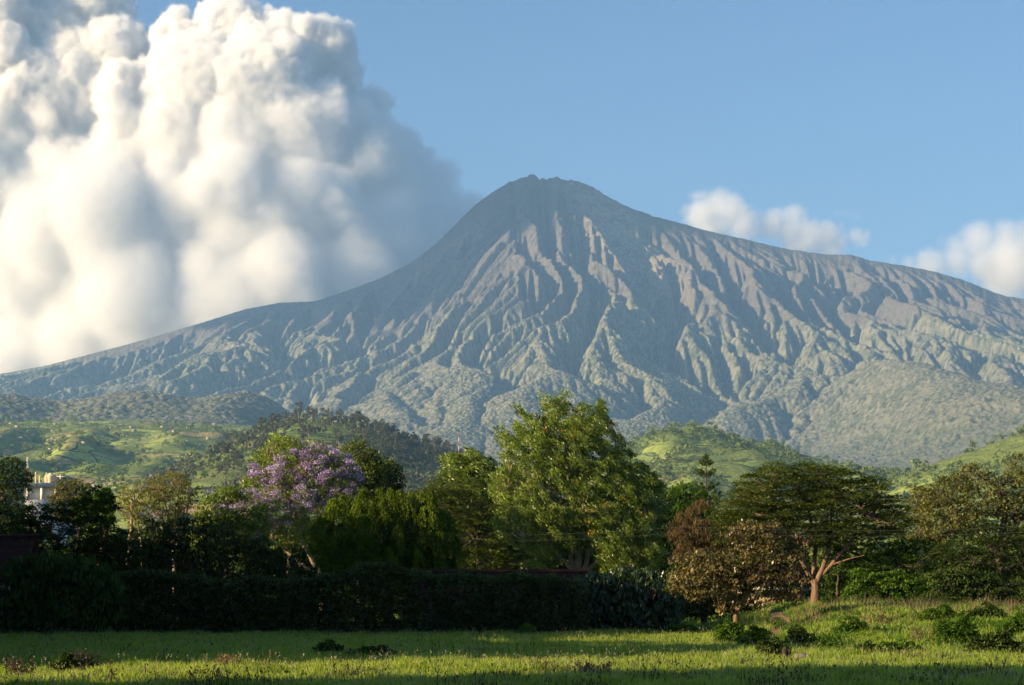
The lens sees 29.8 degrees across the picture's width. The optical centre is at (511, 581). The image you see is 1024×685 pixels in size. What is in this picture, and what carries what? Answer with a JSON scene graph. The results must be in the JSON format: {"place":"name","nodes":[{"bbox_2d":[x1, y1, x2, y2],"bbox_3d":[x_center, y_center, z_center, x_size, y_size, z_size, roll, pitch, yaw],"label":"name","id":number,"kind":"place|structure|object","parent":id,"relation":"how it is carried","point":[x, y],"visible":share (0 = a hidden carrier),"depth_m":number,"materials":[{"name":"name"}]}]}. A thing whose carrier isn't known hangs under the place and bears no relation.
{"place":"outdoors","nodes":[
{"label":"outdoors","id":0,"kind":"place"},
{"bbox_2d":[0,480,24,520],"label":"cream building","id":1,"kind":"structure","parent":0,"point":[13,497],"depth_m":207.69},
{"bbox_2d":[25,472,78,552],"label":"white building","id":2,"kind":"structure","parent":0,"point":[41,491],"depth_m":235.60,"materials":[{"name":"grey concrete"}]},
{"bbox_2d":[45,473,56,482],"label":"water tank","id":3,"kind":"object","parent":2,"relation":"on","point":[51,477],"visible":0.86,"depth_m":236.39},
{"bbox_2d":[0,174,1023,477],"bbox_3d":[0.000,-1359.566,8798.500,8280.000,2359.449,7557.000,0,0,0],"label":"mountain","id":4,"kind":"structure","parent":0,"point":[476,322],"depth_m":9970.23,"materials":[{"name":"grey stone"}]},
{"bbox_2d":[0,420,1023,544],"bbox_3d":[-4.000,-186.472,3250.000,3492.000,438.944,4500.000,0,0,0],"label":"hills","id":5,"kind":"structure","parent":0,"point":[92,453],"depth_m":2711.78,"materials":[{"name":"green plant"}]},
{"bbox_2d":[219,442,230,453],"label":"tall tree","id":6,"kind":"object","parent":5,"relation":"on","point":[223,446],"visible":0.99,"depth_m":2038.01,"materials":[{"name":"green plant"}]},
{"bbox_2d":[222,457,232,472],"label":"tall tree","id":7,"kind":"object","parent":5,"relation":"on","point":[226,459],"visible":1,"depth_m":1887.43,"materials":[{"name":"green plant"}]},
{"bbox_2d":[233,454,245,474],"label":"tall tree","id":8,"kind":"object","parent":5,"relation":"on","point":[238,458],"visible":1,"depth_m":1869.76,"materials":[{"name":"green plant"}]},
{"bbox_2d":[0,412,547,500],"bbox_3d":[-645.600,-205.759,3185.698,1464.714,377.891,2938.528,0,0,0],"label":"hillside woods","id":9,"kind":"object","parent":5,"relation":"on","point":[94,468],"visible":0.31,"depth_m":3155.14,"materials":[{"name":"green plant"}]},
{"bbox_2d":[295,401,303,416],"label":"tall tree","id":10,"kind":"object","parent":5,"relation":"on","point":[299,409],"visible":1,"depth_m":2469.27,"materials":[{"name":"green plant"}]},
{"bbox_2d":[334,431,343,441],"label":"tall tree","id":11,"kind":"object","parent":5,"relation":"on","point":[340,434],"visible":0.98,"depth_m":2164.45,"materials":[{"name":"green plant"}]},
{"bbox_2d":[335,408,344,425],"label":"tall tree","id":12,"kind":"object","parent":5,"relation":"on","point":[340,412],"visible":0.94,"depth_m":2451.14,"materials":[{"name":"green plant"}]},
{"bbox_2d":[141,414,550,546],"bbox_3d":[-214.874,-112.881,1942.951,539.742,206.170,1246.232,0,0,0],"label":"hillside thicket","id":13,"kind":"object","parent":5,"relation":"on","point":[213,451],"visible":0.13,"depth_m":2145.29,"materials":[{"name":"green plant"}]},
{"bbox_2d":[379,419,390,428],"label":"tall tree","id":14,"kind":"object","parent":5,"relation":"on","point":[382,421],"visible":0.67,"depth_m":2442.08,"materials":[{"name":"green plant"}]},
{"bbox_2d":[398,441,406,449],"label":"tall tree","id":15,"kind":"object","parent":5,"relation":"on","point":[402,443],"visible":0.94,"depth_m":2241.49,"materials":[{"name":"green plant"}]},
{"bbox_2d":[553,420,1023,539],"bbox_3d":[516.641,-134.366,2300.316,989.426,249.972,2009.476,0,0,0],"label":"hillside scrub","id":16,"kind":"object","parent":5,"relation":"on","point":[665,470],"visible":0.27,"depth_m":2391.94,"materials":[{"name":"green plant"}]},
{"bbox_2d":[0,0,1023,373],"label":"sky","id":17,"kind":"structure","parent":0,"point":[166,166],"materials":[{"name":"blue"}]},
{"bbox_2d":[5,524,1023,534],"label":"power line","id":18,"kind":"object","parent":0,"point":[613,531],"visible":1,"depth_m":103.38,"materials":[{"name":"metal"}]},
{"bbox_2d":[14,530,1017,540],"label":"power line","id":19,"kind":"object","parent":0,"point":[484,540],"visible":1,"depth_m":103.57,"materials":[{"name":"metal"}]},
{"bbox_2d":[81,586,1020,662],"bbox_3d":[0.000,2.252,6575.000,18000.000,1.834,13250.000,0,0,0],"label":"ground","id":20,"kind":"structure","parent":0,"point":[783,620],"depth_m":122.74,"materials":[{"name":"green plant"}]},
{"bbox_2d":[0,456,37,533],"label":"dark edge tree","id":21,"kind":"object","parent":20,"relation":"on","point":[7,486],"visible":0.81,"depth_m":177.19,"materials":[{"name":"green plant"}]},
{"bbox_2d":[3,655,35,675],"bbox_3d":[-14.911,2.664,58.247,0.982,0.841,0.642,0,0,0],"label":"tall weed","id":22,"kind":"object","parent":20,"relation":"on","point":[13,664],"visible":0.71,"depth_m":58.20,"materials":[{"name":"brown plant"}]},
{"bbox_2d":[0,534,40,622],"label":"tiled shed","id":23,"kind":"structure","parent":20,"relation":"on","point":[13,545],"depth_m":118.37,"materials":[{"name":"red tile"}]},
{"bbox_2d":[1,511,68,553],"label":"backdrop tree","id":24,"kind":"object","parent":20,"relation":"on","point":[65,541],"visible":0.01,"depth_m":189.55,"materials":[{"name":"green plant"}]},
{"bbox_2d":[46,652,78,671],"bbox_3d":[-14.405,2.678,61.741,1.168,0.896,0.739,0,0,0],"label":"bush","id":25,"kind":"object","parent":20,"relation":"on","point":[64,660],"visible":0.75,"depth_m":61.65,"materials":[{"name":"green plant"}]},
{"bbox_2d":[0,547,133,633],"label":"drooping leaf shrub","id":26,"kind":"object","parent":20,"relation":"on","point":[20,596],"visible":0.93,"depth_m":107.15,"materials":[{"name":"green plant"}]},
{"bbox_2d":[46,477,97,612],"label":"round brown tree","id":27,"kind":"object","parent":20,"relation":"on","point":[62,485],"visible":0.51,"depth_m":164.42,"materials":[{"name":"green plant"}]},
{"bbox_2d":[0,484,149,625],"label":"broad dark tree","id":28,"kind":"object","parent":20,"relation":"on","point":[90,542],"visible":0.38,"depth_m":122.25,"materials":[{"name":"green plant"}]},
{"bbox_2d":[69,648,101,668],"bbox_3d":[-13.867,2.563,62.243,1.122,0.918,0.615,0,0,0],"label":"tall weed","id":29,"kind":"object","parent":20,"relation":"on","point":[81,660],"visible":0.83,"depth_m":62.13,"materials":[{"name":"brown plant"}]},
{"bbox_2d":[70,487,117,575],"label":"bright leafy tree","id":30,"kind":"object","parent":20,"relation":"on","point":[112,498],"visible":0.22,"depth_m":127.67,"materials":[{"name":"green plant"}]},
{"bbox_2d":[56,524,153,610],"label":"backdrop tree","id":31,"kind":"object","parent":20,"relation":"on","point":[67,553],"visible":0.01,"depth_m":185.04,"materials":[{"name":"green plant"}]},
{"bbox_2d":[114,480,159,605],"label":"wispy tree","id":32,"kind":"object","parent":20,"relation":"on","point":[132,517],"visible":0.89,"depth_m":130.78,"materials":[{"name":"green plant"}]},
{"bbox_2d":[144,470,200,588],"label":"wispy tree","id":33,"kind":"object","parent":20,"relation":"on","point":[178,505],"visible":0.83,"depth_m":132.65,"materials":[{"name":"green plant"}]},
{"bbox_2d":[131,508,213,606],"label":"backdrop tree","id":34,"kind":"object","parent":20,"relation":"on","point":[149,535],"visible":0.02,"depth_m":187.01,"materials":[{"name":"green plant"}]},
{"bbox_2d":[111,514,325,609],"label":"shadowy shrub","id":35,"kind":"object","parent":20,"relation":"on","point":[166,547],"visible":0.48,"depth_m":126.28,"materials":[{"name":"green plant"}]},
{"bbox_2d":[215,652,239,664],"bbox_3d":[-9.551,2.722,64.733,0.975,0.674,0.623,0,0,0],"label":"tall weed","id":36,"kind":"object","parent":20,"relation":"on","point":[228,657],"visible":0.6,"depth_m":64.67,"materials":[{"name":"beige plant"}]},
{"bbox_2d":[186,483,273,599],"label":"tree","id":37,"kind":"object","parent":20,"relation":"on","point":[256,525],"visible":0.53,"depth_m":136.15,"materials":[{"name":"green plant"}]},
{"bbox_2d":[199,530,283,609],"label":"backdrop tree","id":38,"kind":"object","parent":20,"relation":"on","point":[243,567],"visible":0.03,"depth_m":183.30,"materials":[{"name":"green plant"}]},
{"bbox_2d":[211,434,365,603],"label":"jacaranda tree","id":39,"kind":"object","parent":20,"relation":"on","point":[281,479],"visible":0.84,"depth_m":140.70,"materials":[{"name":"purple blossom"},{"name":"green leaf"},{"name":"pale bark"}]},
{"bbox_2d":[238,432,338,588],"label":"leaning green tree","id":40,"kind":"object","parent":20,"relation":"on","point":[258,458],"visible":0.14,"depth_m":159.48,"materials":[{"name":"green plant"}]},
{"bbox_2d":[268,514,341,607],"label":"backdrop tree","id":41,"kind":"object","parent":20,"relation":"on","point":[300,553],"visible":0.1,"depth_m":190.91,"materials":[{"name":"green plant"}]},
{"bbox_2d":[312,638,347,653],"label":"bush","id":42,"kind":"object","parent":20,"relation":"on","point":[322,645],"visible":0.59,"depth_m":77.62,"materials":[{"name":"green plant"}]},
{"bbox_2d":[102,560,591,633],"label":"hedge","id":43,"kind":"object","parent":20,"relation":"on","point":[213,614],"visible":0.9,"depth_m":108.36,"materials":[{"name":"green plant"}]},
{"bbox_2d":[334,436,388,602],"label":"round olive tree","id":44,"kind":"object","parent":20,"relation":"on","point":[368,462],"visible":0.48,"depth_m":171.26,"materials":[{"name":"green plant"}]},
{"bbox_2d":[345,644,398,656],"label":"bush","id":45,"kind":"object","parent":20,"relation":"on","point":[372,648],"visible":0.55,"depth_m":75.66,"materials":[{"name":"green plant"}]},
{"bbox_2d":[326,503,422,611],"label":"backdrop tree","id":46,"kind":"object","parent":20,"relation":"on","point":[370,605],"visible":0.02,"depth_m":184.89,"materials":[{"name":"green plant"}]},
{"bbox_2d":[304,488,465,612],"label":"weeping tree","id":47,"kind":"object","parent":20,"relation":"on","point":[375,516],"visible":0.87,"depth_m":126.32,"materials":[{"name":"green plant"}]},
{"bbox_2d":[363,452,407,595],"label":"round dark tree","id":48,"kind":"object","parent":20,"relation":"on","point":[391,484],"visible":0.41,"depth_m":175.45,"materials":[{"name":"green plant"}]},
{"bbox_2d":[407,513,493,603],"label":"backdrop tree","id":49,"kind":"object","parent":20,"relation":"on","point":[465,536],"depth_m":188.94,"materials":[{"name":"green plant"}]},
{"bbox_2d":[404,476,528,568],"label":"dark flat tree","id":50,"kind":"object","parent":20,"relation":"on","point":[454,510],"visible":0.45,"depth_m":154.72,"materials":[{"name":"green plant"}]},
{"bbox_2d":[426,445,513,562],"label":"feathery olive tree","id":51,"kind":"object","parent":20,"relation":"on","point":[457,466],"visible":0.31,"depth_m":166.48,"materials":[{"name":"green plant"}]},
{"bbox_2d":[412,569,590,620],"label":"tiled house","id":52,"kind":"structure","parent":20,"relation":"on","point":[568,573],"depth_m":125.39,"materials":[{"name":"red tile"}]},
{"bbox_2d":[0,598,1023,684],"bbox_3d":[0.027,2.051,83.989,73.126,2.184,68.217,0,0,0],"label":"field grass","id":53,"kind":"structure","parent":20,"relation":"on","point":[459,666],"depth_m":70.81,"materials":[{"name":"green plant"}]},
{"bbox_2d":[0,597,1023,684],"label":"seeding grass","id":54,"kind":"structure","parent":20,"relation":"on","point":[581,659],"depth_m":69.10,"materials":[{"name":"green plant"}]},
{"bbox_2d":[0,604,1023,684],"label":"dark weeds","id":55,"kind":"object","parent":20,"relation":"on","point":[374,667],"visible":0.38,"depth_m":59.68,"materials":[{"name":"green plant"}]},
{"bbox_2d":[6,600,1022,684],"bbox_3d":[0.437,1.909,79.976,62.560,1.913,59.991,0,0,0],"label":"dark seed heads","id":56,"kind":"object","parent":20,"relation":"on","point":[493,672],"visible":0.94,"depth_m":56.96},
{"bbox_2d":[483,529,558,568],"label":"backdrop tree","id":57,"kind":"object","parent":20,"relation":"on","point":[511,549],"visible":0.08,"depth_m":194.88,"materials":[{"name":"green plant"}]},
{"bbox_2d":[514,623,536,634],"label":"bush","id":58,"kind":"object","parent":20,"relation":"on","point":[525,628],"visible":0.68,"depth_m":104.35,"materials":[{"name":"green plant"}]},
{"bbox_2d":[78,517,1023,580],"bbox_3d":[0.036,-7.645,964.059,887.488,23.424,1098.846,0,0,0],"label":"valley trees","id":59,"kind":"object","parent":20,"relation":"on","point":[887,537],"depth_m":446.61,"materials":[{"name":"green plant"}]},
{"bbox_2d":[484,388,673,577],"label":"silky oak","id":60,"kind":"object","parent":20,"relation":"on","point":[583,435],"visible":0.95,"depth_m":147.34,"materials":[{"name":"green plant"}]},
{"bbox_2d":[545,513,620,589],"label":"backdrop tree","id":61,"kind":"object","parent":20,"relation":"on","point":[591,560],"visible":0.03,"depth_m":198.84,"materials":[{"name":"green plant"}]},
{"bbox_2d":[574,659,613,671],"bbox_3d":[2.608,2.727,60.245,1.326,0.604,0.836,0,0,0],"label":"tall weed","id":62,"kind":"object","parent":20,"relation":"on","point":[594,666],"visible":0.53,"depth_m":60.18,"materials":[{"name":"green plant"}]},
{"bbox_2d":[560,564,685,630],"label":"glossy shrub","id":63,"kind":"object","parent":20,"relation":"on","point":[620,602],"visible":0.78,"depth_m":111.59,"materials":[{"name":"green plant"}]},
{"bbox_2d":[616,474,684,595],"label":"shaded tree","id":64,"kind":"object","parent":20,"relation":"on","point":[669,546],"visible":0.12,"depth_m":166.75,"materials":[{"name":"green plant"}]},
{"bbox_2d":[666,622,696,633],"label":"bush","id":65,"kind":"object","parent":20,"relation":"on","point":[673,627],"visible":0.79,"depth_m":108.07,"materials":[{"name":"green plant"}]},
{"bbox_2d":[658,481,718,605],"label":"round green tree","id":66,"kind":"object","parent":20,"relation":"on","point":[679,492],"visible":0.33,"depth_m":188.78,"materials":[{"name":"green plant"}]},
{"bbox_2d":[666,498,736,620],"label":"brown twiggy tree","id":67,"kind":"object","parent":20,"relation":"on","point":[686,536],"visible":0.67,"depth_m":137.33,"materials":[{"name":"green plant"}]},
{"bbox_2d":[694,453,721,505],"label":"tiered pine","id":68,"kind":"object","parent":20,"relation":"on","point":[706,461],"visible":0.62,"depth_m":199.85,"materials":[{"name":"green plant"}]},
{"bbox_2d":[661,550,755,623],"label":"dark shrub","id":69,"kind":"object","parent":20,"relation":"on","point":[703,609],"visible":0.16,"depth_m":128.34,"materials":[{"name":"green plant"}]},
{"bbox_2d":[676,518,743,605],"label":"backdrop tree","id":70,"kind":"object","parent":20,"relation":"on","point":[707,548],"depth_m":189.18,"materials":[{"name":"green plant"}]},
{"bbox_2d":[711,617,744,642],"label":"bush","id":71,"kind":"object","parent":20,"relation":"on","point":[728,632],"visible":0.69,"depth_m":89.26,"materials":[{"name":"green plant"}]},
{"bbox_2d":[664,518,812,621],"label":"tan leaved tree","id":72,"kind":"object","parent":20,"relation":"on","point":[713,570],"visible":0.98,"depth_m":104.20,"materials":[{"name":"brown plant"}]},
{"bbox_2d":[734,625,772,645],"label":"bush","id":73,"kind":"object","parent":20,"relation":"on","point":[755,633],"visible":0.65,"depth_m":84.28,"materials":[{"name":"green plant"}]},
{"bbox_2d":[755,636,791,654],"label":"bush","id":74,"kind":"object","parent":20,"relation":"on","point":[779,642],"visible":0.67,"depth_m":74.30,"materials":[{"name":"green plant"}]},
{"bbox_2d":[736,564,811,605],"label":"brown roofed house","id":75,"kind":"structure","parent":20,"relation":"on","point":[774,601],"depth_m":143.40,"materials":[{"name":"red tile"}]},
{"bbox_2d":[733,531,827,595],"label":"backdrop tree","id":76,"kind":"object","parent":20,"relation":"on","point":[809,558],"visible":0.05,"depth_m":185.09,"materials":[{"name":"green plant"}]},
{"bbox_2d":[782,646,790,658],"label":"tree stump","id":77,"kind":"object","parent":20,"relation":"on","point":[785,652],"visible":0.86,"depth_m":71.93,"materials":[{"name":"brown wood"}]},
{"bbox_2d":[785,624,815,644],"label":"bush","id":78,"kind":"object","parent":20,"relation":"on","point":[798,633],"visible":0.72,"depth_m":83.58,"materials":[{"name":"green plant"}]},
{"bbox_2d":[793,652,811,659],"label":"boulder","id":79,"kind":"object","parent":20,"relation":"on","point":[803,654],"visible":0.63,"depth_m":71.77,"materials":[{"name":"beige stone"}]},
{"bbox_2d":[704,460,921,604],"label":"flat topped tree","id":80,"kind":"object","parent":20,"relation":"on","point":[822,532],"visible":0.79,"depth_m":123.67,"materials":[{"name":"green plant"}]},
{"bbox_2d":[802,637,847,648],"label":"bush","id":81,"kind":"object","parent":20,"relation":"on","point":[824,641],"visible":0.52,"depth_m":80.64,"materials":[{"name":"green plant"}]},
{"bbox_2d":[817,567,857,603],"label":"green shrub","id":82,"kind":"object","parent":20,"relation":"on","point":[834,590],"visible":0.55,"depth_m":121.70,"materials":[{"name":"green plant"}]},
{"bbox_2d":[804,532,896,595],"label":"backdrop tree","id":83,"kind":"object","parent":20,"relation":"on","point":[819,558],"visible":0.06,"depth_m":183.35,"materials":[{"name":"green plant"}]},
{"bbox_2d":[830,615,870,633],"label":"bush","id":84,"kind":"object","parent":20,"relation":"on","point":[857,623],"visible":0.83,"depth_m":88.10,"materials":[{"name":"green plant"}]},
{"bbox_2d":[692,597,1023,652],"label":"leafy herbs","id":85,"kind":"object","parent":20,"relation":"on","point":[852,641],"visible":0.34,"depth_m":93.52,"materials":[{"name":"green plant"}]},
{"bbox_2d":[706,592,1023,629],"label":"dry weeds","id":86,"kind":"object","parent":20,"relation":"on","point":[909,601],"visible":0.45,"depth_m":106.43,"materials":[{"name":"brown plant"}]},
{"bbox_2d":[851,640,882,654],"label":"bush","id":87,"kind":"object","parent":20,"relation":"on","point":[870,645],"visible":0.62,"depth_m":75.91,"materials":[{"name":"green plant"}]},
{"bbox_2d":[859,611,896,623],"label":"tall weed","id":88,"kind":"object","parent":20,"relation":"on","point":[881,617],"visible":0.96,"depth_m":93.08,"materials":[{"name":"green plant"}]},
{"bbox_2d":[839,567,931,603],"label":"green shrub","id":89,"kind":"object","parent":20,"relation":"on","point":[907,586],"visible":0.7,"depth_m":118.59,"materials":[{"name":"green plant"}]},
{"bbox_2d":[823,525,951,600],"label":"green shrub","id":90,"kind":"object","parent":20,"relation":"on","point":[910,560],"visible":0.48,"depth_m":125.48,"materials":[{"name":"green plant"}]},
{"bbox_2d":[879,637,924,652],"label":"bush","id":91,"kind":"object","parent":20,"relation":"on","point":[901,645],"visible":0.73,"depth_m":75.64,"materials":[{"name":"green plant"}]},
{"bbox_2d":[874,529,955,594],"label":"backdrop tree","id":92,"kind":"object","parent":20,"relation":"on","point":[911,549],"visible":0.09,"depth_m":186.93,"materials":[{"name":"green plant"}]},
{"bbox_2d":[910,624,934,640],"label":"tall weed","id":93,"kind":"object","parent":20,"relation":"on","point":[916,631],"visible":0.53,"depth_m":83.52,"materials":[{"name":"green plant"}]},
{"bbox_2d":[903,483,948,579],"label":"pale flowering tree","id":94,"kind":"object","parent":20,"relation":"on","point":[920,488],"visible":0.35,"depth_m":164.80,"materials":[{"name":"green plant"}]},
{"bbox_2d":[917,603,959,620],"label":"bush","id":95,"kind":"object","parent":20,"relation":"on","point":[935,613],"visible":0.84,"depth_m":95.33,"materials":[{"name":"green plant"}]},
{"bbox_2d":[930,610,989,644],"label":"bush","id":96,"kind":"object","parent":20,"relation":"on","point":[953,631],"visible":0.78,"depth_m":81.95,"materials":[{"name":"green plant"}]},
{"bbox_2d":[904,453,1023,587],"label":"brownish green tree","id":97,"kind":"object","parent":20,"relation":"on","point":[1003,509],"visible":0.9,"depth_m":137.38,"materials":[{"name":"green plant"}]},
{"bbox_2d":[957,468,972,543],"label":"tiered pine","id":98,"kind":"object","parent":20,"relation":"on","point":[962,492],"visible":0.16,"depth_m":259.93,"materials":[{"name":"green plant"}]},
{"bbox_2d":[913,567,1023,603],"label":"green shrub","id":99,"kind":"object","parent":20,"relation":"on","point":[969,582],"visible":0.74,"depth_m":116.09,"materials":[{"name":"green plant"}]},
{"bbox_2d":[920,518,1023,601],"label":"green shrub","id":100,"kind":"object","parent":20,"relation":"on","point":[981,565],"visible":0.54,"depth_m":120.53,"materials":[{"name":"green plant"}]},
{"bbox_2d":[941,521,1023,596],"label":"backdrop tree","id":101,"kind":"object","parent":20,"relation":"on","point":[980,547],"visible":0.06,"depth_m":183.07,"materials":[{"name":"green plant"}]},
{"bbox_2d":[965,601,1011,618],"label":"bush","id":102,"kind":"object","parent":20,"relation":"on","point":[994,610],"visible":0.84,"depth_m":96.09,"materials":[{"name":"green plant"}]},
{"bbox_2d":[962,626,1023,652],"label":"bush","id":103,"kind":"object","parent":20,"relation":"on","point":[1003,640],"visible":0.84,"depth_m":74.49,"materials":[{"name":"green plant"}]},
{"bbox_2d":[994,610,1023,634],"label":"bush","id":104,"kind":"object","parent":20,"relation":"on","point":[1015,622],"visible":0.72,"depth_m":85.58,"materials":[{"name":"green plant"}]},
{"bbox_2d":[768,611,792,637],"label":"path","id":105,"kind":"structure","parent":0,"point":[779,614],"depth_m":120.70,"materials":[{"name":"brown soil"}]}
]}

